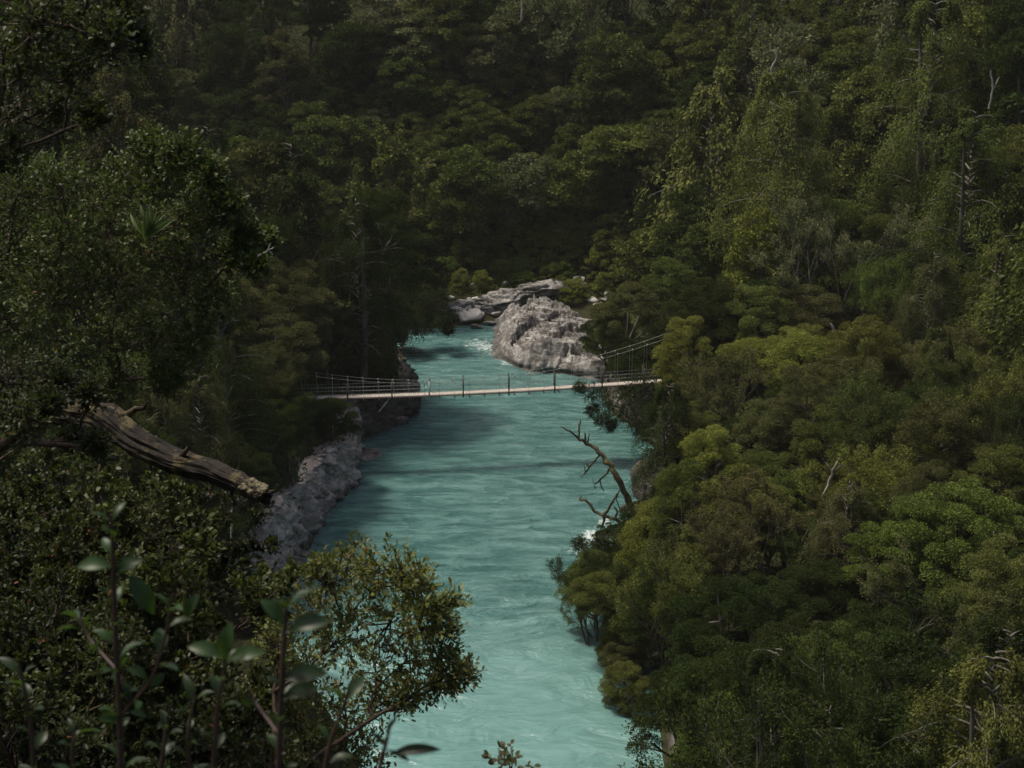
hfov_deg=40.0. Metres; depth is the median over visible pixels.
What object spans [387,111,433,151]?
bank shrub
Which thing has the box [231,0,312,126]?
drooping conifer
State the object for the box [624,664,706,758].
broadleaf tree
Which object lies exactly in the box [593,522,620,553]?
bank shrub
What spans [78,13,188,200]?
drooping conifer
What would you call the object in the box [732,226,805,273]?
broadleaf tree
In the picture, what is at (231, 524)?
dead tree
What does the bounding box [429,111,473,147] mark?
bank shrub
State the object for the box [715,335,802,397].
broadleaf tree
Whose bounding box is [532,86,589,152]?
bank shrub
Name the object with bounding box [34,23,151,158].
broadleaf tree
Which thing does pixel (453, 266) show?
bank shrub
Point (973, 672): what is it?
drooping conifer
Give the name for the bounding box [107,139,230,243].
broadleaf tree
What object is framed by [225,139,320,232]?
broadleaf tree
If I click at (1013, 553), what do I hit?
broadleaf tree
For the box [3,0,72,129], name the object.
broadleaf tree
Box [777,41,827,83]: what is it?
broadleaf tree
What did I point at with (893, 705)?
slender tree
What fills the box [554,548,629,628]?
bank shrub
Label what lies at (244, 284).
broadleaf tree
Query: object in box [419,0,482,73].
broadleaf tree
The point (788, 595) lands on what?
broadleaf tree
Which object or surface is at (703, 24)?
broadleaf tree
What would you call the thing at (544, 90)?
bank shrub
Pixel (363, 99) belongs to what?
bank shrub
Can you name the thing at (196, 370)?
drooping conifer
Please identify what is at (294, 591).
bank shrub
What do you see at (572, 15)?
broadleaf tree
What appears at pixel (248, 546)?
shrub
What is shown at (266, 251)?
dead twig
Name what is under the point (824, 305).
broadleaf tree
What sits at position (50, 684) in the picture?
shrub
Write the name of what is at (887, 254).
broadleaf tree
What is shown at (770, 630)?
broadleaf tree
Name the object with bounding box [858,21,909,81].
broadleaf tree
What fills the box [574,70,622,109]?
bank shrub
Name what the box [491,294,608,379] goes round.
rock outcrop
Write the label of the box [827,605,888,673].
broadleaf tree
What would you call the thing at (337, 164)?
broadleaf tree
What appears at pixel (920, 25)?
drooping conifer
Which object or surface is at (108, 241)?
broadleaf tree
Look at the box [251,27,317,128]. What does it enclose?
broadleaf tree
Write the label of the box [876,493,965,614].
broadleaf tree
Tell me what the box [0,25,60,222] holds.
broadleaf tree
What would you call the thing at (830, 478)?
dead tree
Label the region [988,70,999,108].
dead tree
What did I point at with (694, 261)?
broadleaf tree
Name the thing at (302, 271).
broadleaf tree
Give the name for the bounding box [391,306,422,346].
bank shrub
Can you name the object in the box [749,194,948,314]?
slender tree
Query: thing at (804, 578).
broadleaf tree
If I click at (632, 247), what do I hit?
broadleaf tree
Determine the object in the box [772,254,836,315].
broadleaf tree
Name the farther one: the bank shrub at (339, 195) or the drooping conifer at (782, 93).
the bank shrub at (339, 195)
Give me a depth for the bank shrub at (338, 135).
193.79 m
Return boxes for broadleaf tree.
[0,6,27,112]
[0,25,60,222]
[0,32,63,134]
[0,122,108,251]
[0,210,69,345]
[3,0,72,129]
[3,386,115,505]
[3,481,54,531]
[6,2,46,76]
[27,110,137,194]
[30,183,120,309]
[31,266,104,375]
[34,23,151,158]
[36,0,161,152]
[39,172,142,288]
[45,341,117,390]
[54,428,149,507]
[72,258,168,399]
[84,418,183,495]
[105,351,172,419]
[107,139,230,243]
[115,413,143,460]
[117,353,181,426]
[126,535,189,568]
[127,489,195,555]
[132,233,199,317]
[143,67,205,139]
[147,383,201,441]
[148,24,185,72]
[179,93,224,139]
[184,267,271,336]
[188,135,266,188]
[194,330,256,430]
[198,501,251,557]
[207,446,279,531]
[222,116,271,155]
[223,284,289,352]
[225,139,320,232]
[227,313,330,398]
[236,398,305,469]
[244,257,338,328]
[250,127,314,198]
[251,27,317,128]
[253,385,318,474]
[263,283,334,387]
[273,0,334,67]
[281,100,336,152]
[292,113,374,203]
[301,0,353,50]
[307,86,356,120]
[308,397,362,441]
[309,176,373,226]
[327,237,391,300]
[335,186,435,361]
[337,0,413,57]
[348,300,405,351]
[350,361,403,410]
[373,55,434,126]
[379,224,448,311]
[383,7,447,70]
[403,0,474,34]
[408,272,448,321]
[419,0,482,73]
[425,143,515,235]
[436,0,497,71]
[458,14,530,96]
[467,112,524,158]
[471,0,515,51]
[490,152,570,256]
[494,0,572,88]
[532,149,618,230]
[536,10,585,85]
[537,12,597,53]
[568,29,665,125]
[573,0,631,26]
[577,121,663,212]
[577,309,636,382]
[579,17,626,72]
[579,326,616,372]
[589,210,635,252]
[589,281,668,371]
[605,339,687,431]
[606,570,701,669]
[607,336,650,406]
[610,226,676,285]
[611,495,696,571]
[612,18,680,76]
[616,493,658,562]
[618,559,685,672]
[619,515,656,568]
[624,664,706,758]
[627,107,686,174]
[628,81,679,129]
[629,528,688,582]
[632,256,704,321]
[637,324,700,379]
[644,0,712,62]
[645,184,728,288]
[645,458,717,559]
[651,315,713,402]
[652,26,711,90]
[655,274,743,366]
[659,400,723,476]
[659,634,750,743]
[660,188,687,261]
[662,221,742,304]
[664,574,781,680]
[666,373,728,427]
[666,428,707,482]
[670,482,734,538]
[670,690,777,767]
[671,159,759,245]
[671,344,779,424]
[671,681,746,766]
[672,521,741,591]
[673,0,735,46]
[674,73,740,132]
[674,424,750,505]
[677,31,746,79]
[677,132,737,185]
[678,60,745,111]
[683,306,728,348]
[690,303,724,344]
[690,463,795,576]
[691,456,745,502]
[701,412,763,466]
[707,0,756,43]
[709,664,812,735]
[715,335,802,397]
[720,194,747,226]
[720,283,798,392]
[721,205,801,332]
[726,132,757,160]
[727,570,819,646]
[728,398,814,470]
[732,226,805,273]
[733,613,846,687]
[735,482,804,587]
[738,88,799,172]
[738,277,798,370]
[738,448,797,495]
[738,654,858,767]
[739,57,834,175]
[743,15,801,39]
[747,337,773,381]
[748,387,801,432]
[750,170,810,237]
[756,328,860,419]
[761,284,846,353]
[762,361,836,469]
[762,469,816,566]
[765,0,793,16]
[771,615,827,654]
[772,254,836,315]
[773,22,822,55]
[775,518,838,564]
[776,541,846,601]
[776,557,864,631]
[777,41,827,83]
[778,322,827,364]
[785,81,858,170]
[786,170,847,256]
[786,620,901,741]
[787,0,849,48]
[787,195,882,287]
[788,402,872,485]
[795,47,854,80]
[798,49,862,133]
[799,79,891,200]
[802,493,851,569]
[803,354,892,445]
[813,460,870,525]
[817,314,904,408]
[818,64,909,241]
[818,475,915,533]
[818,495,904,599]
[820,5,875,47]
[820,333,870,374]
[822,241,883,324]
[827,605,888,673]
[828,411,926,479]
[828,520,929,607]
[830,25,882,73]
[830,598,945,680]
[843,0,908,27]
[844,246,915,343]
[846,648,950,767]
[847,182,928,248]
[853,53,959,159]
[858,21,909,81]
[858,163,928,213]
[861,285,922,369]
[873,680,968,750]
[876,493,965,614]
[877,342,939,409]
[881,408,968,478]
[881,451,960,523]
[883,391,981,501]
[885,233,970,299]
[887,462,963,594]
[888,384,974,453]
[894,476,1020,636]
[901,250,996,341]
[901,378,983,455]
[902,325,995,388]
[907,164,998,300]
[912,634,1013,738]
[924,576,1018,651]
[927,135,1007,228]
[930,63,1013,138]
[938,532,1023,651]
[944,5,1023,94]
[946,318,987,381]
[948,27,1023,178]
[949,443,1023,520]
[958,0,1023,123]
[960,0,1000,51]
[963,439,1023,508]
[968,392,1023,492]
[968,502,1023,568]
[982,546,1023,624]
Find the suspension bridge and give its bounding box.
[297,326,696,411]
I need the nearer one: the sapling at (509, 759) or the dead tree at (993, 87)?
the sapling at (509, 759)
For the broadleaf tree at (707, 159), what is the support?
on the terrain at (246, 636)
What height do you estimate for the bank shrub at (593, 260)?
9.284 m
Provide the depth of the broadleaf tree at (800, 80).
162.02 m
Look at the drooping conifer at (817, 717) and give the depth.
57.19 m
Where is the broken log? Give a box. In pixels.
[0,367,274,508]
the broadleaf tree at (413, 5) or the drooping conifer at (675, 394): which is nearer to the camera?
the drooping conifer at (675, 394)
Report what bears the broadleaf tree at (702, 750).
on the terrain at (246, 636)
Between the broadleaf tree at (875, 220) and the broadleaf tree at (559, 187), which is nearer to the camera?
the broadleaf tree at (875, 220)
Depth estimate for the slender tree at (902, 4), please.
152.19 m
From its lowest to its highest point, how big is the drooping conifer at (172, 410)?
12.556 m
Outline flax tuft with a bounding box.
[130,204,175,240]
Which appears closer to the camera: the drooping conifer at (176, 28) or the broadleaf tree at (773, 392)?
the broadleaf tree at (773, 392)
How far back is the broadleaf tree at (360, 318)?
137.06 m
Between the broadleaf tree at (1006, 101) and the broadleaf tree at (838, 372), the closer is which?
the broadleaf tree at (838, 372)
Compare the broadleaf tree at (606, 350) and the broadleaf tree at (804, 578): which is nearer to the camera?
the broadleaf tree at (804, 578)
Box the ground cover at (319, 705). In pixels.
[0,516,779,767]
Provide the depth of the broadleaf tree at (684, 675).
71.07 m
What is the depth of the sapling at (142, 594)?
2.85 m
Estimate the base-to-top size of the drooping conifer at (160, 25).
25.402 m
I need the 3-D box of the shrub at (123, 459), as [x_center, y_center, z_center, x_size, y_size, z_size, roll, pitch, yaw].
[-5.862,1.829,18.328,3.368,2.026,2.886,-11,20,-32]
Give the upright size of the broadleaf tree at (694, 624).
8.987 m
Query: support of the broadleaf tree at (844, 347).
on the terrain at (246, 636)
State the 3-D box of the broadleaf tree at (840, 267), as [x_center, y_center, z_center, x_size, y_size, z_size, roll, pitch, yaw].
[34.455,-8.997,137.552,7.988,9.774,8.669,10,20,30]
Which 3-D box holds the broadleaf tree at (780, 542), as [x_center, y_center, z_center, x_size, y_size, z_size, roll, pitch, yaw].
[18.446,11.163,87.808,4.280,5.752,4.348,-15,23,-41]
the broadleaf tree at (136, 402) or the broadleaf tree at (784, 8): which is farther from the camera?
the broadleaf tree at (784, 8)
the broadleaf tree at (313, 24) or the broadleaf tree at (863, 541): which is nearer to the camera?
the broadleaf tree at (863, 541)
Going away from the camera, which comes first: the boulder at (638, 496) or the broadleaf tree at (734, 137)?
the boulder at (638, 496)
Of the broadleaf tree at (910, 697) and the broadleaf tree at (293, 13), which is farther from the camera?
the broadleaf tree at (293, 13)
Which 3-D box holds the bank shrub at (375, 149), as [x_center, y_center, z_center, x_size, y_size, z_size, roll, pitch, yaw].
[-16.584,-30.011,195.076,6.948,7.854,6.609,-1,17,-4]
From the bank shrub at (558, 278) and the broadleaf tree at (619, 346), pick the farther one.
the bank shrub at (558, 278)
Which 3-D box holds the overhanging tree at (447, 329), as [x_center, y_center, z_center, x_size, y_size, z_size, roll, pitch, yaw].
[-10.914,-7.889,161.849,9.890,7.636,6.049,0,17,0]
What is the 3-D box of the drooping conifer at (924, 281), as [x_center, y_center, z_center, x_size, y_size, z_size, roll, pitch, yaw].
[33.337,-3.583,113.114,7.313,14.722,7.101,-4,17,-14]
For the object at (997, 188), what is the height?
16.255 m
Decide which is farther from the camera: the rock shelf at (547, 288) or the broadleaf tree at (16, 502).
the rock shelf at (547, 288)
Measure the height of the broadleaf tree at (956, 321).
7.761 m
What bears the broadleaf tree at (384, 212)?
on the terrain at (246, 636)
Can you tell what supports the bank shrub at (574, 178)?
on the terrain at (246, 636)
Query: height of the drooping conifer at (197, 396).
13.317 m
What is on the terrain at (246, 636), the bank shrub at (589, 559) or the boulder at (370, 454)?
the bank shrub at (589, 559)
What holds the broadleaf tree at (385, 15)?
on the terrain at (246, 636)
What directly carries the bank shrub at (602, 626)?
on the terrain at (246, 636)
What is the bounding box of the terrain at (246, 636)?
[0,0,1023,767]
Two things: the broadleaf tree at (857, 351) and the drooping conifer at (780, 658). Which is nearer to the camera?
the drooping conifer at (780, 658)
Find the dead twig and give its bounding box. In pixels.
[257,243,273,257]
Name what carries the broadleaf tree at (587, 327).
on the terrain at (246, 636)
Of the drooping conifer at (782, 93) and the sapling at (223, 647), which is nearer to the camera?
the sapling at (223, 647)
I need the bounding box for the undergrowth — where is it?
[1,0,1023,759]
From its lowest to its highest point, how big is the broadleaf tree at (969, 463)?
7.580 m
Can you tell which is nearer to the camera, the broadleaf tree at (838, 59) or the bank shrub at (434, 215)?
the broadleaf tree at (838, 59)
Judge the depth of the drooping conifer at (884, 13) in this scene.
159.45 m
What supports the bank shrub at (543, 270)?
on the terrain at (246, 636)
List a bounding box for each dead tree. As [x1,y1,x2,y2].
[230,501,232,537]
[521,0,522,20]
[561,420,641,529]
[770,46,777,79]
[817,458,841,508]
[822,249,856,300]
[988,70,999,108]
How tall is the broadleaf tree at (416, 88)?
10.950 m
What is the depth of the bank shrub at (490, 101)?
194.81 m
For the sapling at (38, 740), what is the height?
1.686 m
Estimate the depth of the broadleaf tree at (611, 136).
179.27 m
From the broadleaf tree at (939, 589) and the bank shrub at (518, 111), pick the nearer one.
the broadleaf tree at (939, 589)
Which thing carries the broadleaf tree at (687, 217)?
on the terrain at (246, 636)
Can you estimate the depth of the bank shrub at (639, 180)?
183.58 m
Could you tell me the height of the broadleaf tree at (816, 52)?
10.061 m
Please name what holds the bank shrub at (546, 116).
on the terrain at (246, 636)
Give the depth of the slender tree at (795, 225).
150.00 m
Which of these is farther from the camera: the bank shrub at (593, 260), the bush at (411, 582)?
the bank shrub at (593, 260)
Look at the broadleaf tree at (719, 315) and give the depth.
132.98 m
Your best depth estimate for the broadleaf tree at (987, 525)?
75.97 m
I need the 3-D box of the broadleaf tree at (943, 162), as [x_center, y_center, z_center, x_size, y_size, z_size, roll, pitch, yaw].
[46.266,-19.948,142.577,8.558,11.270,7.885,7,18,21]
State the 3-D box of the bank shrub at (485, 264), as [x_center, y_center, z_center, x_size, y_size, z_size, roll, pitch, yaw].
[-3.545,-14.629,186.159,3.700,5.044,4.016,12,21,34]
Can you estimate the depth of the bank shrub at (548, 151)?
191.26 m
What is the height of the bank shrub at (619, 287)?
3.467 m
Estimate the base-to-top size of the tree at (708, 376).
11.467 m
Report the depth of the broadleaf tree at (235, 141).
141.94 m
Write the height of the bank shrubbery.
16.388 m
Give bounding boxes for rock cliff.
[224,487,309,582]
[289,405,365,534]
[351,337,420,437]
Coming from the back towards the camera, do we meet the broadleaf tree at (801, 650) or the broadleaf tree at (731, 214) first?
the broadleaf tree at (731, 214)
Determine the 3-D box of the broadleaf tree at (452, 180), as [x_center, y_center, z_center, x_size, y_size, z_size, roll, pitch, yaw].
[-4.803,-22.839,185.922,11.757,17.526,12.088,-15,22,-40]
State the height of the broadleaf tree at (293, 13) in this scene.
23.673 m
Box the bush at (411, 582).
[192,525,487,767]
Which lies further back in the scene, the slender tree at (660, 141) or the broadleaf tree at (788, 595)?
the slender tree at (660, 141)
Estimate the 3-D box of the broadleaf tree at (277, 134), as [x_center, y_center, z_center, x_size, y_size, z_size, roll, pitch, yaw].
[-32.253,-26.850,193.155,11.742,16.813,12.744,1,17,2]
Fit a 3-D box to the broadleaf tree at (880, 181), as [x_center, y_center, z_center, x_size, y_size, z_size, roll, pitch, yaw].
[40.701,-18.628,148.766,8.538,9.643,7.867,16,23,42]
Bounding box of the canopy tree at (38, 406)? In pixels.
[0,0,166,480]
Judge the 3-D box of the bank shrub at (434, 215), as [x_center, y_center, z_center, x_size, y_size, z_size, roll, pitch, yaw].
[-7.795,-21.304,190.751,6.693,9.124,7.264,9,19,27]
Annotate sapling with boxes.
[0,657,182,767]
[51,674,213,767]
[56,502,198,767]
[187,621,364,767]
[241,590,330,767]
[370,716,440,767]
[481,739,540,767]
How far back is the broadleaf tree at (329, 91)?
195.94 m
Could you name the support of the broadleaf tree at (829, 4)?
on the terrain at (246, 636)
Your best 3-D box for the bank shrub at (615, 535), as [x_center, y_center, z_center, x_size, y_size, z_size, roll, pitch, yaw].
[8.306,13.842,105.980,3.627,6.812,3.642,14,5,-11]
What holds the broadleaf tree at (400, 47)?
on the terrain at (246, 636)
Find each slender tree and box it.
[224,210,338,310]
[225,338,297,404]
[267,248,380,307]
[337,119,443,291]
[538,0,646,121]
[600,543,716,685]
[611,0,641,34]
[617,634,1023,767]
[637,107,708,184]
[643,501,758,631]
[707,0,782,97]
[707,464,864,585]
[710,323,751,393]
[732,18,818,128]
[745,187,828,286]
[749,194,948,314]
[772,586,1023,767]
[779,0,831,44]
[791,441,918,563]
[816,368,944,477]
[838,251,914,356]
[846,0,973,162]
[852,533,1020,699]
[895,685,991,759]
[921,343,1023,441]
[928,351,1023,442]
[933,242,1023,377]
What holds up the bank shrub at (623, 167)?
on the terrain at (246, 636)
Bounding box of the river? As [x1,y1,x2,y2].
[274,325,663,767]
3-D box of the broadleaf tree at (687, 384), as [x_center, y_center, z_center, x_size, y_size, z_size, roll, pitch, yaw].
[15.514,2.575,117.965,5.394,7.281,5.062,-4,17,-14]
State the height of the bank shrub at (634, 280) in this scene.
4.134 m
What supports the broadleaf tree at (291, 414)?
on the terrain at (246, 636)
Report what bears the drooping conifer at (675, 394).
on the terrain at (246, 636)
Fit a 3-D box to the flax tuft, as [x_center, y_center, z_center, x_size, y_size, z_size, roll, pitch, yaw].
[-5.535,-2.499,21.653,0.609,0.561,0.651,-9,19,-28]
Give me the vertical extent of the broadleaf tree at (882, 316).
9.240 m
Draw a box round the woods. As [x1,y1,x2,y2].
[0,0,1023,767]
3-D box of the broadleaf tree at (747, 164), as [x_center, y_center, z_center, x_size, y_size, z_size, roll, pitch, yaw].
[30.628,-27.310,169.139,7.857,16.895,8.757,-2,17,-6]
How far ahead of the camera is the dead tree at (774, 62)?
146.28 m
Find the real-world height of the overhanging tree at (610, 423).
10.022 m
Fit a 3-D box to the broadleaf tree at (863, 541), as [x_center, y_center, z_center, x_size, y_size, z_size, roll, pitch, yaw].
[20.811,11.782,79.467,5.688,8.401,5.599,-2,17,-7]
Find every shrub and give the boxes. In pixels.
[0,444,178,561]
[0,447,152,592]
[0,462,309,704]
[0,469,184,633]
[0,514,195,712]
[0,559,233,767]
[0,682,130,767]
[28,472,281,620]
[35,612,330,767]
[75,697,316,767]
[276,574,315,620]
[323,120,366,157]
[325,169,364,222]
[333,92,380,132]
[339,117,389,153]
[347,107,394,141]
[361,162,389,202]
[368,139,407,172]
[379,159,427,194]
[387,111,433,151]
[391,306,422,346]
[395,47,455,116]
[400,216,427,226]
[403,118,445,151]
[406,201,457,245]
[407,134,454,181]
[409,72,462,119]
[409,154,441,199]
[427,148,483,192]
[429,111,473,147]
[432,197,476,233]
[432,256,459,279]
[442,86,487,124]
[443,219,471,259]
[447,238,486,267]
[450,268,470,293]
[456,101,511,160]
[457,82,503,133]
[471,155,501,189]
[471,269,494,290]
[472,254,498,274]
[474,133,522,190]
[488,259,515,281]
[505,94,562,145]
[506,94,562,153]
[506,254,537,281]
[509,151,547,181]
[510,270,529,285]
[518,271,536,283]
[520,87,562,131]
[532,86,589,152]
[536,147,568,176]
[538,261,564,279]
[545,545,637,645]
[547,261,575,278]
[549,122,589,178]
[551,85,588,124]
[551,122,593,158]
[552,276,567,282]
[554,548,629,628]
[558,277,590,303]
[559,135,610,167]
[559,597,621,641]
[563,570,621,641]
[564,81,611,125]
[566,226,602,266]
[570,169,614,210]
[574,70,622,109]
[580,243,616,287]
[582,145,627,181]
[586,87,630,154]
[592,272,618,297]
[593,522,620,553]
[594,619,648,672]
[597,639,651,683]
[597,660,651,717]
[598,567,633,595]
[598,609,624,651]
[601,54,639,92]
[602,92,640,151]
[602,546,623,563]
[606,530,620,561]
[610,118,649,176]
[612,256,642,281]
[614,239,638,257]
[616,283,633,294]
[619,149,665,199]
[623,277,646,296]
[631,194,664,228]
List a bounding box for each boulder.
[362,447,381,460]
[397,416,409,425]
[458,308,482,322]
[470,324,482,328]
[482,321,495,324]
[491,311,501,315]
[586,296,598,302]
[630,458,662,499]
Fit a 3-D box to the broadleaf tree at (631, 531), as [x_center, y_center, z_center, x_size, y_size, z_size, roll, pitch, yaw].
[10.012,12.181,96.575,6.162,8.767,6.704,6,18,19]
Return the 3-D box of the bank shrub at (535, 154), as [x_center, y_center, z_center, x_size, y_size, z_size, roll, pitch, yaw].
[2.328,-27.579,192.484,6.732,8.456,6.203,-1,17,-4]
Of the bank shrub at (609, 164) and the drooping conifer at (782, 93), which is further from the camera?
the bank shrub at (609, 164)
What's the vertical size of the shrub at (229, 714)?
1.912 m
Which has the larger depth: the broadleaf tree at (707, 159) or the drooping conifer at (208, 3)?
the drooping conifer at (208, 3)
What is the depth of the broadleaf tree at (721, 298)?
127.43 m
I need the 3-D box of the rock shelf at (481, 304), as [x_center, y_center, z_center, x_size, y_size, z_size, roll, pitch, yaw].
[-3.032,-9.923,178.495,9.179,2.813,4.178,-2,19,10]
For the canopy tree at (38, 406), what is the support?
on the terrain at (246, 636)
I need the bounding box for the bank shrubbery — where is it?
[392,198,684,319]
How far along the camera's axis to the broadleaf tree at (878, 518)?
82.16 m
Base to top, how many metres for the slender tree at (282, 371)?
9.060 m
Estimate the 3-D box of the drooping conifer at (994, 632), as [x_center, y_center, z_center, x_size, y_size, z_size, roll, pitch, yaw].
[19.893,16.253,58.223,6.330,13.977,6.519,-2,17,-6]
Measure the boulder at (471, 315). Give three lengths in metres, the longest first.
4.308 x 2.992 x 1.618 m
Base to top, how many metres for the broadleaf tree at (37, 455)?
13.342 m
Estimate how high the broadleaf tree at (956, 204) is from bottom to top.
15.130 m
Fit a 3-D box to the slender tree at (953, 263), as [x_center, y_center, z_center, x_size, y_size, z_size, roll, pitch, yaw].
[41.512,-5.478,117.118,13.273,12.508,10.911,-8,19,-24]
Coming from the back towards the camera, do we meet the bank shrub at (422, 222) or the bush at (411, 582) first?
the bank shrub at (422, 222)
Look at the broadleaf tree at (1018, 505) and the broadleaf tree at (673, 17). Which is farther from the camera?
the broadleaf tree at (673, 17)
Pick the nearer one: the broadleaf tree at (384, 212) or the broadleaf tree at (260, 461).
the broadleaf tree at (260, 461)
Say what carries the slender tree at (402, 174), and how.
on the terrain at (246, 636)
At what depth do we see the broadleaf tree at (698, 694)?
68.88 m
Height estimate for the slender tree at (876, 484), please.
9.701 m
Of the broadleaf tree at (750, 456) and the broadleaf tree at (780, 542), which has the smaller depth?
the broadleaf tree at (780, 542)
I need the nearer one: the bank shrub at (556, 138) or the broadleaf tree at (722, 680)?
the broadleaf tree at (722, 680)
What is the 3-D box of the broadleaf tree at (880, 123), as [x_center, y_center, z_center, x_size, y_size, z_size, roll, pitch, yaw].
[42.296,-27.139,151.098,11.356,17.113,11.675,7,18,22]
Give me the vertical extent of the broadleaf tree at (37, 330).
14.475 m
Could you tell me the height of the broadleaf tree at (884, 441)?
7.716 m
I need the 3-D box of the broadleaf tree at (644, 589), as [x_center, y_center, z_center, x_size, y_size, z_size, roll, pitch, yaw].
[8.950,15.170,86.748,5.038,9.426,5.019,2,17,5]
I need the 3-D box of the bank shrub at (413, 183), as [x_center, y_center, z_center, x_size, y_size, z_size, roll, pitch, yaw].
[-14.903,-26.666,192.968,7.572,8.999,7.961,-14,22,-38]
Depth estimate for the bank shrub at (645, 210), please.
180.24 m
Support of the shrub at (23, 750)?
on the terrain at (246, 636)
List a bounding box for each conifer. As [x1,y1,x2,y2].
[0,165,101,348]
[0,327,69,484]
[53,52,198,262]
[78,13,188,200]
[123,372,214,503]
[127,0,189,40]
[149,0,235,69]
[156,124,257,270]
[158,0,227,100]
[162,327,233,449]
[165,277,303,472]
[165,371,257,525]
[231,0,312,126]
[243,136,366,310]
[306,196,426,400]
[622,63,771,299]
[627,380,705,513]
[697,64,862,297]
[708,2,778,107]
[708,640,837,767]
[768,698,882,767]
[794,478,888,615]
[846,0,1002,240]
[858,0,942,122]
[880,104,1023,349]
[884,251,970,387]
[893,324,964,398]
[903,643,1023,767]
[904,0,997,41]
[916,619,1023,767]
[951,227,1023,409]
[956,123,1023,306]
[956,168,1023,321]
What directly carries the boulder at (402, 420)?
in the river
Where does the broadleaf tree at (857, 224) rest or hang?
on the terrain at (246, 636)
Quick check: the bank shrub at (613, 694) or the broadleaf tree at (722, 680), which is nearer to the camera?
the broadleaf tree at (722, 680)
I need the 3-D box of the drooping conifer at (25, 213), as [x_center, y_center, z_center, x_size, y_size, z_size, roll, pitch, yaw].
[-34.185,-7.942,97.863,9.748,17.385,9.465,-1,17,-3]
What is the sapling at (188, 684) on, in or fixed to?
on the terrain at (246, 636)
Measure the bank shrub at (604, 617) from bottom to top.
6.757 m
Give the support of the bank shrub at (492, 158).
on the terrain at (246, 636)
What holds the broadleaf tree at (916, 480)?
on the terrain at (246, 636)
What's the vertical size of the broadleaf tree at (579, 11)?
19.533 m
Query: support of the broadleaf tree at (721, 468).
on the terrain at (246, 636)
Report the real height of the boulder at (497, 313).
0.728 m
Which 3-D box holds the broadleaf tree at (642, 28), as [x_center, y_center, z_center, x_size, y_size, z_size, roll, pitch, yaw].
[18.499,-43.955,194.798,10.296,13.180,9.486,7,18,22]
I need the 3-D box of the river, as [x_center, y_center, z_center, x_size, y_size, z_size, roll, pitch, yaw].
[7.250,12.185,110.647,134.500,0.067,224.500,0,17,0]
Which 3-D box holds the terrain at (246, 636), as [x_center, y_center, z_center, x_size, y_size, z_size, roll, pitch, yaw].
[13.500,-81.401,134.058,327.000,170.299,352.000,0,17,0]
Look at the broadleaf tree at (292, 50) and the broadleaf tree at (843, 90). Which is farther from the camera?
the broadleaf tree at (292, 50)
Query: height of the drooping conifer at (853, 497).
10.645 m
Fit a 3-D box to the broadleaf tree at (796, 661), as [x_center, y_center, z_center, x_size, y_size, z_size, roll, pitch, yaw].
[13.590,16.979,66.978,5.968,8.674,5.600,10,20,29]
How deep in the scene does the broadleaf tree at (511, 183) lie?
183.89 m
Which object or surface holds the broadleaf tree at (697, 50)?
on the terrain at (246, 636)
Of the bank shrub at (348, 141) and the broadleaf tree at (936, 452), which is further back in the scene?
the bank shrub at (348, 141)
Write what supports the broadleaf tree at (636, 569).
on the terrain at (246, 636)
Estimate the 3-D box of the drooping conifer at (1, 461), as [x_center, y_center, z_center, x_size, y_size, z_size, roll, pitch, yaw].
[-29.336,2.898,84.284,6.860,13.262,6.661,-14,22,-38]
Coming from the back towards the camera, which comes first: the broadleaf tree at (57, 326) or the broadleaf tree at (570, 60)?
the broadleaf tree at (570, 60)
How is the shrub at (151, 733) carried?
on the terrain at (246, 636)
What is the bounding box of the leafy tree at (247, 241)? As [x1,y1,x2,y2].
[0,116,287,511]
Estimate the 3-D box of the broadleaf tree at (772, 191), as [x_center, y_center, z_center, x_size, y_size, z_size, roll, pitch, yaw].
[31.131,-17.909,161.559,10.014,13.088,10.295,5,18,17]
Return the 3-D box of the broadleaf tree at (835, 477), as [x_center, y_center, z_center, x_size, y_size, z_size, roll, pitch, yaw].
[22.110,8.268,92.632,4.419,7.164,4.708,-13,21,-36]
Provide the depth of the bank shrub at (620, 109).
189.00 m
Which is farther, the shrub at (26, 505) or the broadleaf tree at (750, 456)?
the broadleaf tree at (750, 456)
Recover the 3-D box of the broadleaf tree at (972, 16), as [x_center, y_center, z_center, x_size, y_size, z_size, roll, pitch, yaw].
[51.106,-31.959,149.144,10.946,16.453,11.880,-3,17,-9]
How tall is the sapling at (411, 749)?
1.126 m
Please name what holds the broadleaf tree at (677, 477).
on the terrain at (246, 636)
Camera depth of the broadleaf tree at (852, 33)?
175.04 m
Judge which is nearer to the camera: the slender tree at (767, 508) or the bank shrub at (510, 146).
the slender tree at (767, 508)
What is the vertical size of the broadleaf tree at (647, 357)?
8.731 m
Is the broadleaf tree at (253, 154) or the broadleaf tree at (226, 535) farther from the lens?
the broadleaf tree at (253, 154)
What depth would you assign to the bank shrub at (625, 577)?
97.98 m
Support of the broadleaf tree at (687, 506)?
on the terrain at (246, 636)
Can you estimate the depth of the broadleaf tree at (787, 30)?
181.03 m
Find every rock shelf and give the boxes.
[437,299,474,311]
[463,297,521,314]
[479,288,531,307]
[514,278,588,297]
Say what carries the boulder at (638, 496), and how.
on the terrain at (246, 636)
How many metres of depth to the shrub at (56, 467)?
17.67 m
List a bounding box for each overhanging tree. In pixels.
[395,280,459,345]
[565,528,620,576]
[571,366,672,457]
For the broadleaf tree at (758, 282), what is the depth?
131.94 m
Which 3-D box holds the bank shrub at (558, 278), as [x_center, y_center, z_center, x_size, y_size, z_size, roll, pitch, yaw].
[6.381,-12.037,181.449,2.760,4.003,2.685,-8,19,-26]
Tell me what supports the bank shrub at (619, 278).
on the terrain at (246, 636)
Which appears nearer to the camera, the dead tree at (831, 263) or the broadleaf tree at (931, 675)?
the broadleaf tree at (931, 675)
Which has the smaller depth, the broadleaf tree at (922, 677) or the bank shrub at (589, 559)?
the broadleaf tree at (922, 677)

